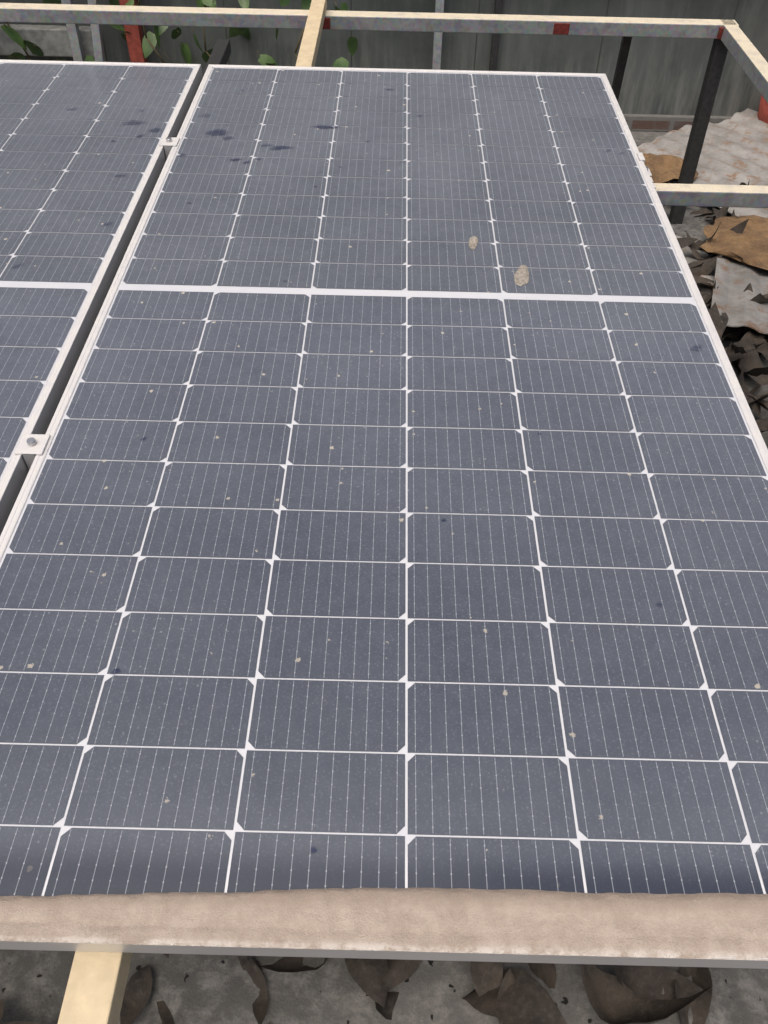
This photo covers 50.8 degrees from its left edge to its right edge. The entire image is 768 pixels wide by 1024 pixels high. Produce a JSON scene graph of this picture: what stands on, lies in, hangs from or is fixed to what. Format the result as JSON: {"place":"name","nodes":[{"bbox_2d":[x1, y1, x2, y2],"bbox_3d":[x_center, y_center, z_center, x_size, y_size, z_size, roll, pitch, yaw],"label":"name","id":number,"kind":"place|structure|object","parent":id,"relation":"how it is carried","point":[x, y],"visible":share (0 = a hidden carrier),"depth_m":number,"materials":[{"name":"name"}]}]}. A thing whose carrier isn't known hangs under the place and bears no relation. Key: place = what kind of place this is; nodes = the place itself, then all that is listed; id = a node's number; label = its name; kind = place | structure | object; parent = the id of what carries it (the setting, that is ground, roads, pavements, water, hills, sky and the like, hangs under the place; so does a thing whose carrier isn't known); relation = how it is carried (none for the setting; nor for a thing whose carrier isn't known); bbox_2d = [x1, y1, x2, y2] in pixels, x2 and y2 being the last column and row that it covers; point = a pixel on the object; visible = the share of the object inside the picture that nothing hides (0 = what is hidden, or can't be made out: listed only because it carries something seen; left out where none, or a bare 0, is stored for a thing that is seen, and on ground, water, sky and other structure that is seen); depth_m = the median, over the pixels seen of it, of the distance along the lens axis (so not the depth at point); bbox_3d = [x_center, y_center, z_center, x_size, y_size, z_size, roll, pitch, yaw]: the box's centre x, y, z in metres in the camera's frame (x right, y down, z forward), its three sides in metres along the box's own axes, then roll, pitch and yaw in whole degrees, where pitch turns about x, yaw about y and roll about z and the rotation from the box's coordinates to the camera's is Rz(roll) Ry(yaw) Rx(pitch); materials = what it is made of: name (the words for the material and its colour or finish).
{"place":"outdoors","nodes":[
{"label":"outdoors","id":0,"kind":"place"},
{"bbox_2d":[0,59,202,533],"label":"solar panel frame","id":1,"kind":"object","parent":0,"point":[14,476],"visible":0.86,"depth_m":1.54,"materials":[{"name":"metal"}]},
{"bbox_2d":[0,62,194,480],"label":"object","id":2,"kind":"object","parent":1,"relation":"attached to","point":[60,285],"visible":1,"depth_m":1.63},
{"bbox_2d":[0,63,189,463],"bbox_3d":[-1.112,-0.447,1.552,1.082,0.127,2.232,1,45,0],"label":"solar cell gridlines","id":3,"kind":"object","parent":2,"relation":"on","point":[66,203],"visible":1,"depth_m":1.82,"materials":[{"name":"silver metal"}]},
{"bbox_2d":[0,63,192,475],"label":"module cells","id":4,"kind":"object","parent":2,"relation":"on","point":[165,104],"visible":1,"depth_m":1.82,"materials":[{"name":"glass"}]},
{"bbox_2d":[0,131,767,1023],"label":"ground","id":5,"kind":"structure","parent":0,"point":[212,989],"depth_m":1.17,"materials":[{"name":"concrete"}]},
{"bbox_2d":[61,0,84,60],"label":"fence post","id":6,"kind":"object","parent":5,"relation":"on","point":[75,40],"depth_m":3.90,"materials":[{"name":"metal"}]},
{"bbox_2d":[88,0,104,61],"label":"fence post","id":7,"kind":"object","parent":5,"relation":"on","point":[97,40],"visible":0.2,"depth_m":3.86,"materials":[{"name":"metal"}]},
{"bbox_2d":[0,953,711,1023],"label":"leaf litter","id":8,"kind":"object","parent":5,"relation":"on","point":[630,994],"visible":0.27,"depth_m":1.14,"materials":[{"name":"brown plant"}]},
{"bbox_2d":[0,0,767,115],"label":"fence wall","id":9,"kind":"structure","parent":5,"relation":"on","point":[663,76],"depth_m":4.03,"materials":[{"name":"grey metal"}]},
{"bbox_2d":[0,24,94,57],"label":"ledge wall","id":10,"kind":"structure","parent":9,"relation":"attached to","point":[51,40],"depth_m":3.96,"materials":[{"name":"concrete"}]},
{"bbox_2d":[119,0,147,62],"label":"red post","id":11,"kind":"object","parent":9,"relation":"attached to","point":[134,37],"depth_m":3.95,"materials":[{"name":"red metal"}]},
{"bbox_2d":[1,0,357,67],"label":"vine leaves","id":12,"kind":"object","parent":9,"relation":"attached to","point":[150,40],"visible":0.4,"depth_m":3.91,"materials":[{"name":"green plant"}]},
{"bbox_2d":[489,0,502,70],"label":"fence post","id":13,"kind":"object","parent":9,"relation":"attached to","point":[495,42],"depth_m":3.98,"materials":[{"name":"grey metal"}]},
{"bbox_2d":[0,64,767,968],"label":"solar panel frame","id":14,"kind":"object","parent":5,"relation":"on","point":[52,430],"visible":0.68,"depth_m":1.21,"materials":[{"name":"silver metal"}]},
{"bbox_2d":[0,39,230,534],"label":"metal rail","id":15,"kind":"object","parent":14,"relation":"attached to","point":[220,53],"visible":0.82,"depth_m":2.46,"materials":[{"name":"black metal"}]},
{"bbox_2d":[14,434,49,469],"bbox_3d":[-0.543,-0.096,1.258,0.042,0.043,0.044,1,48,0],"label":"clamp","id":16,"kind":"object","parent":15,"relation":"on","point":[30,447],"visible":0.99,"depth_m":1.24,"materials":[{"name":"metal"}]},
{"bbox_2d":[159,137,179,158],"bbox_3d":[-0.522,-0.892,1.976,0.042,0.043,0.044,1,48,0],"label":"clamp","id":17,"kind":"object","parent":15,"relation":"on","point":[167,143],"visible":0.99,"depth_m":1.96,"materials":[{"name":"metal"}]},
{"bbox_2d":[57,0,326,1023],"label":"support rail","id":18,"kind":"object","parent":14,"relation":"attached to","point":[95,988],"visible":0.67,"depth_m":0.80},
{"bbox_2d":[113,126,540,851],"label":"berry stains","id":19,"kind":"object","parent":14,"relation":"on","point":[443,520],"visible":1,"depth_m":1.96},
{"bbox_2d":[0,888,767,960],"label":"dirt","id":20,"kind":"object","parent":14,"relation":"on","point":[733,926],"visible":1,"depth_m":0.80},
{"bbox_2d":[0,67,767,895],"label":"solar cell gridlines","id":21,"kind":"object","parent":14,"relation":"attached to","point":[406,293],"visible":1,"depth_m":1.23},
{"bbox_2d":[0,68,767,895],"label":"module cells","id":22,"kind":"object","parent":21,"relation":"on","point":[382,488],"visible":1,"depth_m":1.14,"materials":[{"name":"glass"}]},
{"bbox_2d":[0,69,767,895],"bbox_3d":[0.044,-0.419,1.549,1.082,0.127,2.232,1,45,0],"label":"module busbars","id":23,"kind":"object","parent":22,"relation":"on","point":[386,525],"visible":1,"depth_m":1.14,"materials":[{"name":"silver metal"}]},
{"bbox_2d":[469,236,528,285],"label":"bird droppings","id":24,"kind":"object","parent":14,"relation":"on","point":[521,276],"visible":1,"depth_m":1.60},
{"bbox_2d":[637,152,651,176],"bbox_3d":[0.633,-0.844,1.965,0.039,0.041,0.040,1,48,0],"label":"end clamp","id":25,"kind":"object","parent":14,"relation":"attached to","point":[640,156],"visible":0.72,"depth_m":1.96,"materials":[{"name":"metal"}]},
{"bbox_2d":[432,0,443,69],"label":"fence post","id":26,"kind":"object","parent":5,"relation":"on","point":[437,41],"depth_m":3.93,"materials":[{"name":"metal"}]},
{"bbox_2d":[611,37,631,101],"bbox_3d":[0.908,-1.591,3.251,0.034,0.690,0.315,8,42,8],"label":"post","id":27,"kind":"object","parent":5,"relation":"on","point":[621,64],"depth_m":3.04,"materials":[{"name":"black metal"}]},
{"bbox_2d":[623,114,731,131],"bbox_3d":[1.522,-2.031,4.229,2.800,0.075,0.037,1,41,0],"label":"brick course","id":28,"kind":"object","parent":5,"relation":"on","point":[652,122],"visible":0.13,"depth_m":4.21,"materials":[{"name":"grey brick"}]},
{"bbox_2d":[675,235,715,294],"bbox_3d":[1.118,-0.909,2.977,1.036,0.038,0.502,31,47,27],"label":"debris","id":29,"kind":"object","parent":5,"relation":"on","point":[688,254],"visible":0.03,"depth_m":3.02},
{"bbox_2d":[668,39,727,223],"bbox_3d":[1.205,-1.447,3.110,0.046,0.671,0.046,1,41,0],"label":"corner post","id":30,"kind":"object","parent":5,"relation":"on","point":[713,74],"visible":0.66,"depth_m":3.05,"materials":[{"name":"black metal"}]},
{"bbox_2d":[720,19,767,102],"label":"beam","id":31,"kind":"structure","parent":30,"relation":"on","point":[752,62],"depth_m":2.66,"materials":[{"name":"metal"}]},
{"bbox_2d":[0,3,738,38],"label":"beam","id":32,"kind":"structure","parent":31,"relation":"attached to","point":[352,20],"depth_m":2.85,"materials":[{"name":"metal"}]},
{"bbox_2d":[323,18,329,28],"bbox_3d":[-0.227,-1.746,2.873,0.075,0.036,0.062,1,48,0],"label":"red paint patch","id":33,"kind":"object","parent":32,"relation":"on","point":[326,24],"visible":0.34,"depth_m":2.85,"materials":[{"name":"red paint"}]},
{"bbox_2d":[553,23,569,34],"bbox_3d":[0.626,-1.726,2.872,0.055,0.036,0.062,1,48,0],"label":"red paint patch","id":34,"kind":"object","parent":32,"relation":"attached to","point":[561,28],"visible":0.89,"depth_m":2.85,"materials":[{"name":"red paint"}]},
{"bbox_2d":[654,183,767,207],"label":"purlin","id":35,"kind":"object","parent":31,"relation":"attached to","point":[714,195],"depth_m":2.02,"materials":[{"name":"metal"}]},
{"bbox_2d":[717,27,723,38],"bbox_3d":[1.201,-1.707,2.867,0.045,0.036,0.070,1,48,0],"label":"red paint patch","id":36,"kind":"object","parent":31,"relation":"attached to","point":[720,32],"visible":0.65,"depth_m":2.84,"materials":[{"name":"red paint"}]},
{"bbox_2d":[663,179,767,448],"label":"leaf litter","id":37,"kind":"object","parent":5,"relation":"on","point":[751,363],"visible":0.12,"depth_m":2.90,"materials":[{"name":"brown plant"}]},
{"bbox_2d":[701,279,767,432],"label":"dry leaves","id":38,"kind":"object","parent":5,"relation":"on","point":[748,340],"visible":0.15,"depth_m":2.37,"materials":[{"name":"brown plant"}]},
{"bbox_2d":[711,216,767,333],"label":"roof sheet","id":39,"kind":"object","parent":5,"relation":"on","point":[734,278],"visible":0.44,"depth_m":2.64,"materials":[{"name":"grey metal"}]},
{"bbox_2d":[637,108,767,217],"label":"roof sheet","id":40,"kind":"object","parent":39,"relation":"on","point":[734,150],"visible":0.59,"depth_m":3.76,"materials":[{"name":"white metal"}]},
{"bbox_2d":[642,153,698,182],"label":"cardboard sheets","id":41,"kind":"object","parent":40,"relation":"on","point":[663,168],"visible":0.39,"depth_m":3.59,"materials":[{"name":"brown cardboard"}]},
{"bbox_2d":[700,215,767,269],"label":"cardboard sheet","id":42,"kind":"object","parent":39,"relation":"on","point":[749,245],"visible":0.98,"depth_m":2.95,"materials":[{"name":"brown cardboard"}]},
{"bbox_2d":[757,95,767,123],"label":"red tub","id":43,"kind":"object","parent":5,"relation":"on","point":[762,115],"visible":0.31,"depth_m":3.95,"materials":[{"name":"red plastic"}]}
]}

